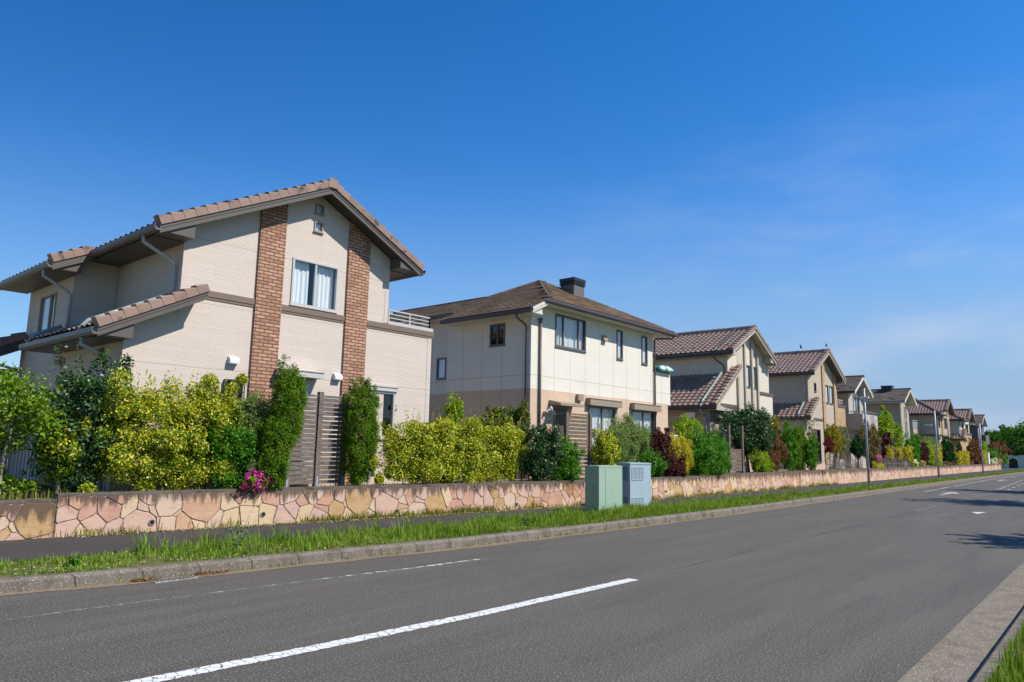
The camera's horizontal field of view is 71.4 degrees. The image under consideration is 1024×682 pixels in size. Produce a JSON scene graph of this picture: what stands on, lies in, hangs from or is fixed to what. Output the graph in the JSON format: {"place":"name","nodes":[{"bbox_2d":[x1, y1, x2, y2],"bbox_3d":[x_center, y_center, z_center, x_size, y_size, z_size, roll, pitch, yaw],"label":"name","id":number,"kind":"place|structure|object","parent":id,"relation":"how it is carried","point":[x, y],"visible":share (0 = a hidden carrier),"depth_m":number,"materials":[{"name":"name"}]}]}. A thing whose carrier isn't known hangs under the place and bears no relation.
{"place":"outdoors","nodes":[
{"label":"outdoors","id":0,"kind":"place"},
{"bbox_2d":[1,460,931,499],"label":"garden ground","id":1,"kind":"structure","parent":0,"point":[779,470],"depth_m":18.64,"materials":[{"name":"green plant"}]},
{"bbox_2d":[0,464,51,499],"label":"shrub","id":2,"kind":"object","parent":1,"relation":"on","point":[24,486],"visible":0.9,"depth_m":11.64,"materials":[{"name":"green plant"}]},
{"bbox_2d":[0,361,68,499],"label":"tree","id":3,"kind":"object","parent":1,"relation":"on","point":[30,404],"visible":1,"depth_m":11.53,"materials":[{"name":"green plant"}]},
{"bbox_2d":[0,446,95,495],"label":"bar fence","id":4,"kind":"object","parent":1,"relation":"on","point":[23,467],"visible":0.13,"depth_m":12.05,"materials":[{"name":"brown metal"}]},
{"bbox_2d":[34,406,91,492],"bbox_3d":[-7.646,1.893,12.064,0.950,1.567,0.715,-6,-11,40],"label":"shrub","id":5,"kind":"object","parent":1,"relation":"on","point":[62,439],"visible":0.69,"depth_m":11.93,"materials":[{"name":"green plant"}]},
{"bbox_2d":[27,338,134,496],"bbox_3d":[-7.458,1.349,12.433,1.118,2.776,1.556,-6,-11,40],"label":"tall shrub","id":6,"kind":"object","parent":1,"relation":"on","point":[84,390],"visible":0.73,"depth_m":12.21,"materials":[{"name":"green plant"}]},
{"bbox_2d":[77,359,248,492],"bbox_3d":[-6.295,1.679,13.398,1.206,2.454,3.290,-6,-11,40],"label":"hedge","id":7,"kind":"object","parent":1,"relation":"on","point":[180,443],"visible":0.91,"depth_m":13.04,"materials":[{"name":"yellow plant"}]},
{"bbox_2d":[0,178,433,491],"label":"house","id":8,"kind":"structure","parent":1,"relation":"on","point":[254,287],"depth_m":16.26,"materials":[{"name":"beige concrete"}]},
{"bbox_2d":[37,292,57,331],"bbox_3d":[-11.149,-0.657,17.089,1.140,0.905,0.100,-6,-11,40],"label":"window","id":9,"kind":"structure","parent":8,"relation":"in","point":[47,309],"depth_m":17.25,"materials":[{"name":"beige metal"}]},
{"bbox_2d":[289,257,338,313],"bbox_3d":[-4.873,-1.304,17.187,0.500,1.155,1.320,-6,-11,40],"label":"window","id":10,"kind":"structure","parent":8,"relation":"in","point":[314,285],"depth_m":17.25,"materials":[{"name":"silver metal"}]},
{"bbox_2d":[373,390,395,439],"bbox_3d":[-3.498,1.921,18.393,0.500,1.245,0.860,-6,-11,40],"label":"window","id":11,"kind":"structure","parent":8,"relation":"in","point":[389,397],"depth_m":18.69,"materials":[{"name":"silver metal"}]},
{"bbox_2d":[200,408,273,488],"bbox_3d":[-5.358,2.172,14.075,0.809,1.720,1.513,-6,-11,40],"label":"shrub","id":12,"kind":"object","parent":1,"relation":"on","point":[241,449],"visible":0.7,"depth_m":13.78,"materials":[{"name":"green plant"}]},
{"bbox_2d":[222,376,276,484],"bbox_3d":[-5.238,1.918,14.426,1.108,2.317,1.412,-6,-11,40],"label":"feathery shrub","id":13,"kind":"object","parent":1,"relation":"on","point":[259,409],"visible":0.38,"depth_m":14.29,"materials":[{"name":"green plant"}]},
{"bbox_2d":[240,469,273,495],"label":"azalea","id":14,"kind":"object","parent":1,"relation":"on","point":[250,481],"visible":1,"depth_m":13.68,"materials":[{"name":"pink plant"}]},
{"bbox_2d":[253,353,309,492],"bbox_3d":[-4.664,1.651,14.399,0.839,2.852,1.052,-6,-11,40],"label":"conifer","id":15,"kind":"object","parent":1,"relation":"on","point":[280,428],"visible":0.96,"depth_m":14.26,"materials":[{"name":"green plant"}]},
{"bbox_2d":[283,392,348,486],"bbox_3d":[-4.193,2.132,15.303,0.106,2.080,1.490,-6,-11,40],"label":"wooden screen","id":16,"kind":"object","parent":1,"relation":"on","point":[316,469],"visible":0.77,"depth_m":15.34,"materials":[{"name":"brown wood"}]},
{"bbox_2d":[339,375,384,485],"bbox_3d":[-3.348,2.036,15.825,0.816,2.565,0.965,-6,-11,40],"label":"conifer","id":17,"kind":"object","parent":1,"relation":"on","point":[356,450],"visible":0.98,"depth_m":15.65,"materials":[{"name":"green plant"}]},
{"bbox_2d":[366,403,531,484],"bbox_3d":[-1.199,2.711,18.068,1.073,1.982,6.391,-6,-11,40],"label":"hedge","id":18,"kind":"object","parent":1,"relation":"on","point":[438,444],"visible":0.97,"depth_m":17.24,"materials":[{"name":"yellow plant"}]},
{"bbox_2d":[443,391,463,425],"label":"sapling","id":19,"kind":"object","parent":1,"relation":"on","point":[456,406],"visible":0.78,"depth_m":18.68,"materials":[{"name":"green plant"}]},
{"bbox_2d":[478,402,518,432],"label":"shrub","id":20,"kind":"object","parent":1,"relation":"on","point":[496,410],"visible":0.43,"depth_m":19.65,"materials":[{"name":"green plant"}]},
{"bbox_2d":[510,397,531,480],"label":"spiky shrub","id":21,"kind":"object","parent":1,"relation":"on","point":[523,412],"visible":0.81,"depth_m":20.09,"materials":[{"name":"green plant"}]},
{"bbox_2d":[389,277,677,478],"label":"house","id":22,"kind":"structure","parent":1,"relation":"on","point":[550,352],"depth_m":25.19,"materials":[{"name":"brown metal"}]},
{"bbox_2d":[436,358,446,379],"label":"window","id":23,"kind":"structure","parent":22,"relation":"in","point":[441,362],"depth_m":26.62,"materials":[{"name":"brown metal"}]},
{"bbox_2d":[489,323,504,347],"bbox_3d":[-0.360,-0.165,24.305,0.720,0.775,0.500,-6,-11,40],"label":"window","id":24,"kind":"structure","parent":22,"relation":"in","point":[497,331],"depth_m":24.39,"materials":[{"name":"brown metal"}]},
{"bbox_2d":[553,407,567,467],"bbox_3d":[1.611,3.349,23.930,0.080,2.200,0.780,-6,-11,40],"label":"door","id":25,"kind":"structure","parent":22,"relation":"in","point":[559,411],"depth_m":24.05,"materials":[{"name":"brown metal"}]},
{"bbox_2d":[555,313,586,352],"bbox_3d":[1.901,-0.244,25.003,0.500,1.165,1.830,-6,-11,40],"label":"window","id":26,"kind":"structure","parent":22,"relation":"in","point":[570,332],"depth_m":25.04,"materials":[{"name":"brown metal"}]},
{"bbox_2d":[588,406,615,446],"bbox_3d":[3.109,3.559,25.939,0.500,2.285,1.810,-6,-11,40],"label":"window","id":27,"kind":"structure","parent":22,"relation":"in","point":[597,412],"depth_m":26.01,"materials":[{"name":"brown metal"}]},
{"bbox_2d":[616,329,623,360],"bbox_3d":[4.114,0.157,27.240,0.100,1.155,0.460,-6,-11,40],"label":"window","id":28,"kind":"structure","parent":22,"relation":"in","point":[619,333],"depth_m":27.31,"materials":[{"name":"brown metal"}]},
{"bbox_2d":[631,410,653,431],"bbox_3d":[5.017,3.923,28.133,0.500,2.285,1.810,-6,-11,40],"label":"window","id":29,"kind":"structure","parent":22,"relation":"in","point":[641,416],"depth_m":28.30,"materials":[{"name":"brown metal"}]},
{"bbox_2d":[641,335,647,364],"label":"window","id":30,"kind":"structure","parent":22,"relation":"in","point":[644,340],"depth_m":28.69,"materials":[{"name":"brown metal"}]},
{"bbox_2d":[518,413,566,480],"bbox_3d":[0.887,2.985,19.603,1.044,1.977,1.667,-6,-11,40],"label":"shrub","id":31,"kind":"object","parent":1,"relation":"on","point":[545,442],"visible":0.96,"depth_m":19.40,"materials":[{"name":"green plant"}]},
{"bbox_2d":[544,432,585,481],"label":"shrub","id":32,"kind":"object","parent":1,"relation":"on","point":[571,465],"visible":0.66,"depth_m":19.97,"materials":[{"name":"green plant"}]},
{"bbox_2d":[564,411,591,475],"bbox_3d":[1.992,3.160,21.426,0.106,2.010,1.340,-6,-11,40],"label":"wooden screen","id":33,"kind":"object","parent":1,"relation":"on","point":[568,418],"visible":0.51,"depth_m":21.57,"materials":[{"name":"brown wood"}]},
{"bbox_2d":[590,420,621,464],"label":"shrub","id":34,"kind":"object","parent":1,"relation":"on","point":[610,453],"visible":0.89,"depth_m":21.93,"materials":[{"name":"yellow plant"}]},
{"bbox_2d":[592,410,657,464],"bbox_3d":[3.779,3.456,23.494,1.472,2.310,3.408,-6,-11,40],"label":"feathery shrub","id":35,"kind":"object","parent":1,"relation":"on","point":[630,435],"visible":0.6,"depth_m":23.29,"materials":[{"name":"green plant"}]},
{"bbox_2d":[630,444,671,476],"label":"shrub","id":36,"kind":"object","parent":1,"relation":"on","point":[656,470],"visible":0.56,"depth_m":23.59,"materials":[{"name":"green plant"}]},
{"bbox_2d":[643,427,672,469],"bbox_3d":[4.986,3.862,24.535,0.989,1.840,1.928,-6,-11,40],"label":"japanese maple","id":37,"kind":"object","parent":1,"relation":"on","point":[660,442],"visible":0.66,"depth_m":24.28,"materials":[{"name":"purple plant"}]},
{"bbox_2d":[658,448,687,476],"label":"shrub","id":38,"kind":"object","parent":1,"relation":"on","point":[677,466],"visible":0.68,"depth_m":24.42,"materials":[{"name":"purple plant"}]},
{"bbox_2d":[668,427,693,473],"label":"shrub","id":39,"kind":"object","parent":1,"relation":"on","point":[680,443],"visible":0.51,"depth_m":25.40,"materials":[{"name":"yellow plant"}]},
{"bbox_2d":[672,413,703,438],"bbox_3d":[6.869,4.074,27.832,1.121,2.462,1.961,-6,-11,40],"label":"tree","id":40,"kind":"object","parent":1,"relation":"on","point":[682,424],"visible":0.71,"depth_m":27.74,"materials":[{"name":"green plant"}]},
{"bbox_2d":[682,427,731,475],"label":"shrub","id":41,"kind":"object","parent":1,"relation":"on","point":[715,462],"visible":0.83,"depth_m":26.51,"materials":[{"name":"green plant"}]},
{"bbox_2d":[653,325,778,472],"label":"house","id":42,"kind":"structure","parent":1,"relation":"on","point":[715,373],"depth_m":35.51,"materials":[{"name":"brown metal"}]},
{"bbox_2d":[701,422,732,455],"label":"olive shrub","id":43,"kind":"object","parent":1,"relation":"on","point":[721,433],"visible":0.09,"depth_m":28.87,"materials":[{"name":"green plant"}]},
{"bbox_2d":[726,425,744,472],"bbox_3d":[9.114,4.429,29.006,0.106,1.970,1.430,-6,-11,40],"label":"wooden screen","id":44,"kind":"object","parent":1,"relation":"on","point":[737,461],"visible":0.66,"depth_m":29.04,"materials":[{"name":"brown wood"}]},
{"bbox_2d":[719,401,776,472],"bbox_3d":[10.527,4.323,31.864,2.298,3.306,4.300,-6,-11,40],"label":"round tree","id":45,"kind":"object","parent":1,"relation":"on","point":[757,426],"visible":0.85,"depth_m":31.29,"materials":[{"name":"green plant"}]},
{"bbox_2d":[748,449,774,471],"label":"shrub","id":46,"kind":"object","parent":1,"relation":"on","point":[759,460],"visible":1,"depth_m":30.73,"materials":[{"name":"green plant"}]},
{"bbox_2d":[757,443,779,471],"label":"shrub","id":47,"kind":"object","parent":1,"relation":"on","point":[774,457],"visible":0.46,"depth_m":31.93,"materials":[{"name":"orange plant"}]},
{"bbox_2d":[769,414,781,470],"bbox_3d":[12.649,4.971,34.450,0.720,2.893,1.574,-6,-11,40],"label":"golden conifer","id":48,"kind":"object","parent":1,"relation":"on","point":[776,426],"visible":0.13,"depth_m":34.45,"materials":[{"name":"yellow plant"}]},
{"bbox_2d":[769,432,787,471],"bbox_3d":[12.222,5.230,33.202,1.279,1.969,2.284,-6,-11,40],"label":"japanese maple","id":49,"kind":"object","parent":1,"relation":"on","point":[781,446],"visible":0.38,"depth_m":32.94,"materials":[{"name":"orange plant"}]},
{"bbox_2d":[779,418,799,470],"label":"shrub","id":50,"kind":"object","parent":1,"relation":"on","point":[791,442],"visible":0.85,"depth_m":34.47,"materials":[{"name":"green plant"}]},
{"bbox_2d":[794,424,807,470],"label":"conifer","id":51,"kind":"object","parent":1,"relation":"on","point":[801,452],"visible":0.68,"depth_m":35.96,"materials":[{"name":"green plant"}]},
{"bbox_2d":[768,348,846,469],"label":"house","id":52,"kind":"structure","parent":1,"relation":"on","point":[802,385],"depth_m":44.26,"materials":[{"name":"brown metal"}]},
{"bbox_2d":[800,419,818,469],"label":"rose bush","id":53,"kind":"object","parent":1,"relation":"on","point":[810,433],"visible":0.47,"depth_m":38.58,"materials":[{"name":"white plant"}]},
{"bbox_2d":[802,431,819,470],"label":"shrub","id":54,"kind":"object","parent":1,"relation":"on","point":[811,456],"visible":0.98,"depth_m":36.37,"materials":[{"name":"green plant"}]},
{"bbox_2d":[823,436,835,469],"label":"japanese maple","id":55,"kind":"object","parent":1,"relation":"on","point":[829,443],"visible":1,"depth_m":37.97,"materials":[{"name":"red plant"}]},
{"bbox_2d":[824,423,843,469],"bbox_3d":[17.942,5.915,39.507,1.023,2.698,2.192,-6,-11,40],"label":"topiary tree","id":56,"kind":"object","parent":1,"relation":"on","point":[833,430],"visible":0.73,"depth_m":39.38,"materials":[{"name":"yellow plant"}]},
{"bbox_2d":[824,454,862,469],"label":"stick fence","id":57,"kind":"object","parent":1,"relation":"on","point":[840,466],"visible":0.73,"depth_m":40.95,"materials":[{"name":"brown wood"}]},
{"bbox_2d":[838,425,851,468],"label":"rose bush","id":58,"kind":"object","parent":1,"relation":"on","point":[846,445],"visible":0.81,"depth_m":41.70,"materials":[{"name":"green plant"}]},
{"bbox_2d":[836,375,877,467],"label":"house","id":59,"kind":"structure","parent":1,"relation":"on","point":[850,393],"depth_m":49.51,"materials":[{"name":"brown metal"}]},
{"bbox_2d":[849,434,865,468],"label":"topiary tree","id":60,"kind":"object","parent":1,"relation":"on","point":[857,449],"visible":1,"depth_m":42.38,"materials":[{"name":"green plant"}]},
{"bbox_2d":[858,419,883,467],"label":"bronze tree","id":61,"kind":"object","parent":1,"relation":"on","point":[874,440],"visible":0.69,"depth_m":45.47,"materials":[{"name":"brown plant"}]},
{"bbox_2d":[880,432,893,467],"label":"japanese maple","id":62,"kind":"object","parent":1,"relation":"on","point":[886,439],"visible":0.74,"depth_m":48.98,"materials":[{"name":"purple plant"}]},
{"bbox_2d":[877,405,899,462],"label":"garden tree","id":63,"kind":"object","parent":1,"relation":"on","point":[885,424],"visible":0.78,"depth_m":51.87,"materials":[{"name":"green plant"}]},
{"bbox_2d":[863,385,917,466],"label":"house","id":64,"kind":"structure","parent":1,"relation":"on","point":[902,399],"depth_m":61.06,"materials":[{"name":"beige metal"}]},
{"bbox_2d":[882,455,911,467],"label":"stick fence","id":65,"kind":"object","parent":1,"relation":"on","point":[904,463],"visible":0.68,"depth_m":48.99,"materials":[{"name":"grey wood"}]},
{"bbox_2d":[894,423,908,462],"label":"garden tree","id":66,"kind":"object","parent":1,"relation":"on","point":[899,442],"visible":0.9,"depth_m":52.85,"materials":[{"name":"green plant"}]},
{"bbox_2d":[902,445,914,466],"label":"ball bush","id":67,"kind":"object","parent":1,"relation":"on","point":[908,454],"visible":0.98,"depth_m":51.84,"materials":[{"name":"yellow plant"}]},
{"bbox_2d":[904,431,924,466],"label":"shrub","id":68,"kind":"object","parent":1,"relation":"on","point":[914,441],"visible":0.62,"depth_m":54.83,"materials":[{"name":"green plant"}]},
{"bbox_2d":[919,442,929,465],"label":"columnar shrub","id":69,"kind":"object","parent":1,"relation":"on","point":[925,451],"visible":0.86,"depth_m":56.16,"materials":[{"name":"purple plant"}]},
{"bbox_2d":[921,436,935,465],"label":"shrub","id":70,"kind":"object","parent":1,"relation":"on","point":[930,449],"visible":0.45,"depth_m":59.26,"materials":[{"name":"green plant"}]},
{"bbox_2d":[908,398,954,464],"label":"house","id":71,"kind":"structure","parent":1,"relation":"on","point":[921,414],"depth_m":72.53,"materials":[{"name":"beige concrete"}]},
{"bbox_2d":[933,434,958,461],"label":"shrub","id":72,"kind":"object","parent":1,"relation":"on","point":[948,451],"visible":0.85,"depth_m":64.69,"materials":[{"name":"green plant"}]},
{"bbox_2d":[949,408,975,464],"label":"house","id":73,"kind":"structure","parent":1,"relation":"on","point":[961,419],"depth_m":81.19,"materials":[{"name":"brown metal"}]},
{"bbox_2d":[961,437,982,463],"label":"rust hedge","id":74,"kind":"object","parent":1,"relation":"on","point":[973,448],"visible":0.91,"depth_m":75.78,"materials":[{"name":"brown plant"}]},
{"bbox_2d":[969,414,989,463],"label":"house","id":75,"kind":"structure","parent":1,"relation":"on","point":[974,428],"depth_m":90.97,"materials":[{"name":"brown metal"}]},
{"bbox_2d":[0,469,1023,576],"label":"verge","id":76,"kind":"structure","parent":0,"point":[154,561],"depth_m":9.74,"materials":[{"name":"green plant"}]},
{"bbox_2d":[225,512,248,550],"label":"weed","id":77,"kind":"object","parent":76,"relation":"on","point":[235,546],"visible":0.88,"depth_m":10.55,"materials":[{"name":"green plant"}]},
{"bbox_2d":[4,508,714,573],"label":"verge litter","id":78,"kind":"object","parent":76,"relation":"on","point":[181,557],"visible":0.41,"depth_m":9.72,"materials":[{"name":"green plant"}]},
{"bbox_2d":[585,465,622,512],"bbox_3d":[2.353,3.800,18.215,0.520,1.250,1.180,-6,-11,40],"label":"utility cabinet","id":79,"kind":"object","parent":76,"relation":"on","point":[603,483],"visible":0.93,"depth_m":17.91,"materials":[{"name":"green paint"}]},
{"bbox_2d":[616,462,650,506],"bbox_3d":[3.448,4.072,20.108,0.530,1.314,1.230,-6,-11,40],"label":"utility cabinet","id":80,"kind":"object","parent":76,"relation":"on","point":[636,481],"visible":0.8,"depth_m":19.81,"materials":[{"name":"blue paint"}]},
{"bbox_2d":[860,387,869,485],"bbox_3d":[17.570,4.756,35.287,0.400,4.980,0.220,-6,-11,40],"label":"street lamp","id":81,"kind":"object","parent":76,"relation":"on","point":[866,439],"visible":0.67,"depth_m":35.26,"materials":[{"name":"metal"}]},
{"bbox_2d":[924,409,939,478],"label":"street lamp","id":82,"kind":"object","parent":76,"relation":"on","point":[936,443],"visible":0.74,"depth_m":49.06,"materials":[{"name":"metal"}]},
{"bbox_2d":[0,474,1023,681],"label":"road","id":83,"kind":"structure","parent":0,"point":[895,598],"depth_m":7.82,"materials":[{"name":"grey asphalt"}]},
{"bbox_2d":[149,575,197,582],"bbox_3d":[-4.309,3.033,9.069,0.200,0.014,0.540,-6,-11,40],"label":"drain grate","id":84,"kind":"object","parent":83,"relation":"on","point":[173,579],"visible":1,"depth_m":9.04,"materials":[{"name":"metal"}]},
{"bbox_2d":[126,578,635,681],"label":"road marking","id":85,"kind":"object","parent":83,"relation":"on","point":[261,658],"visible":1,"depth_m":6.44,"materials":[{"name":"white paint"}]},
{"bbox_2d":[0,481,968,595],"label":"road edge dirt","id":86,"kind":"structure","parent":83,"relation":"on","point":[200,575],"depth_m":11.34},
{"bbox_2d":[75,512,728,587],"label":"gutter weeds","id":87,"kind":"object","parent":86,"relation":"on","point":[413,551],"visible":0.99,"depth_m":11.59,"materials":[{"name":"green plant"}]},
{"bbox_2d":[21,499,833,590],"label":"gutter litter","id":88,"kind":"object","parent":86,"relation":"on","point":[147,579],"visible":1,"depth_m":9.35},
{"bbox_2d":[898,562,1023,681],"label":"gutter strip","id":89,"kind":"object","parent":83,"relation":"on","point":[962,650],"visible":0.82,"depth_m":6.86,"materials":[{"name":"concrete"}]},
{"bbox_2d":[0,441,1023,562],"bbox_3d":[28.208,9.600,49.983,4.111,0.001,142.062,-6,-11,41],"label":"sidewalk","id":90,"kind":"structure","parent":0,"point":[21,549],"depth_m":12.46,"materials":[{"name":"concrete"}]},
{"bbox_2d":[0,498,56,540],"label":"stone wall","id":91,"kind":"structure","parent":90,"relation":"on","point":[20,519],"depth_m":11.25,"materials":[{"name":"beige stone"}]},
{"bbox_2d":[53,475,718,536],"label":"stone wall","id":92,"kind":"structure","parent":90,"relation":"on","point":[169,509],"depth_m":14.27,"materials":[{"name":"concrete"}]},
{"bbox_2d":[59,490,763,537],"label":"leaf litter","id":93,"kind":"object","parent":90,"relation":"on","point":[268,524],"visible":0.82,"depth_m":14.43,"materials":[{"name":"brown plant"}]},
{"bbox_2d":[30,481,837,538],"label":"wall weeds","id":94,"kind":"object","parent":90,"relation":"on","point":[365,515],"depth_m":16.23,"materials":[{"name":"green plant"}]},
{"bbox_2d":[0,472,1023,592],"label":"kerb","id":95,"kind":"structure","parent":90,"relation":"on","point":[48,581],"depth_m":10.97,"materials":[{"name":"concrete"}]},
{"bbox_2d":[716,464,1000,492],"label":"stone wall","id":96,"kind":"structure","parent":90,"relation":"on","point":[730,482],"depth_m":36.19,"materials":[{"name":"concrete"}]},
{"bbox_2d":[971,608,1023,681],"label":"kerb","id":97,"kind":"structure","parent":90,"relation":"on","point":[979,676],"depth_m":5.88,"materials":[{"name":"concrete"}]},
{"bbox_2d":[987,424,1021,462],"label":"broadleaf tree","id":98,"kind":"object","parent":90,"relation":"on","point":[995,435],"visible":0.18,"depth_m":130.74,"materials":[{"name":"green plant"}]},
{"bbox_2d":[989,440,1021,468],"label":"red brown tree","id":99,"kind":"object","parent":90,"relation":"on","point":[999,445],"visible":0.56,"depth_m":98.80,"materials":[{"name":"orange plant"}]},
{"bbox_2d":[1001,420,1023,462],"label":"broadleaf tree","id":100,"kind":"object","parent":90,"relation":"on","point":[1017,431],"visible":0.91,"depth_m":122.41,"materials":[{"name":"green plant"}]},
{"bbox_2d":[0,0,1023,437],"label":"sky","id":101,"kind":"structure","parent":0,"point":[847,176],"materials":[{"name":"blue"}]},
{"bbox_2d":[981,618,1023,681],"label":"grass","id":102,"kind":"structure","parent":0,"point":[1014,668],"depth_m":5.32,"materials":[{"name":"green plant"}]},
{"bbox_2d":[1002,455,1023,467],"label":"arched wall","id":103,"kind":"structure","parent":0,"point":[1020,460],"depth_m":109.72,"materials":[{"name":"concrete"}]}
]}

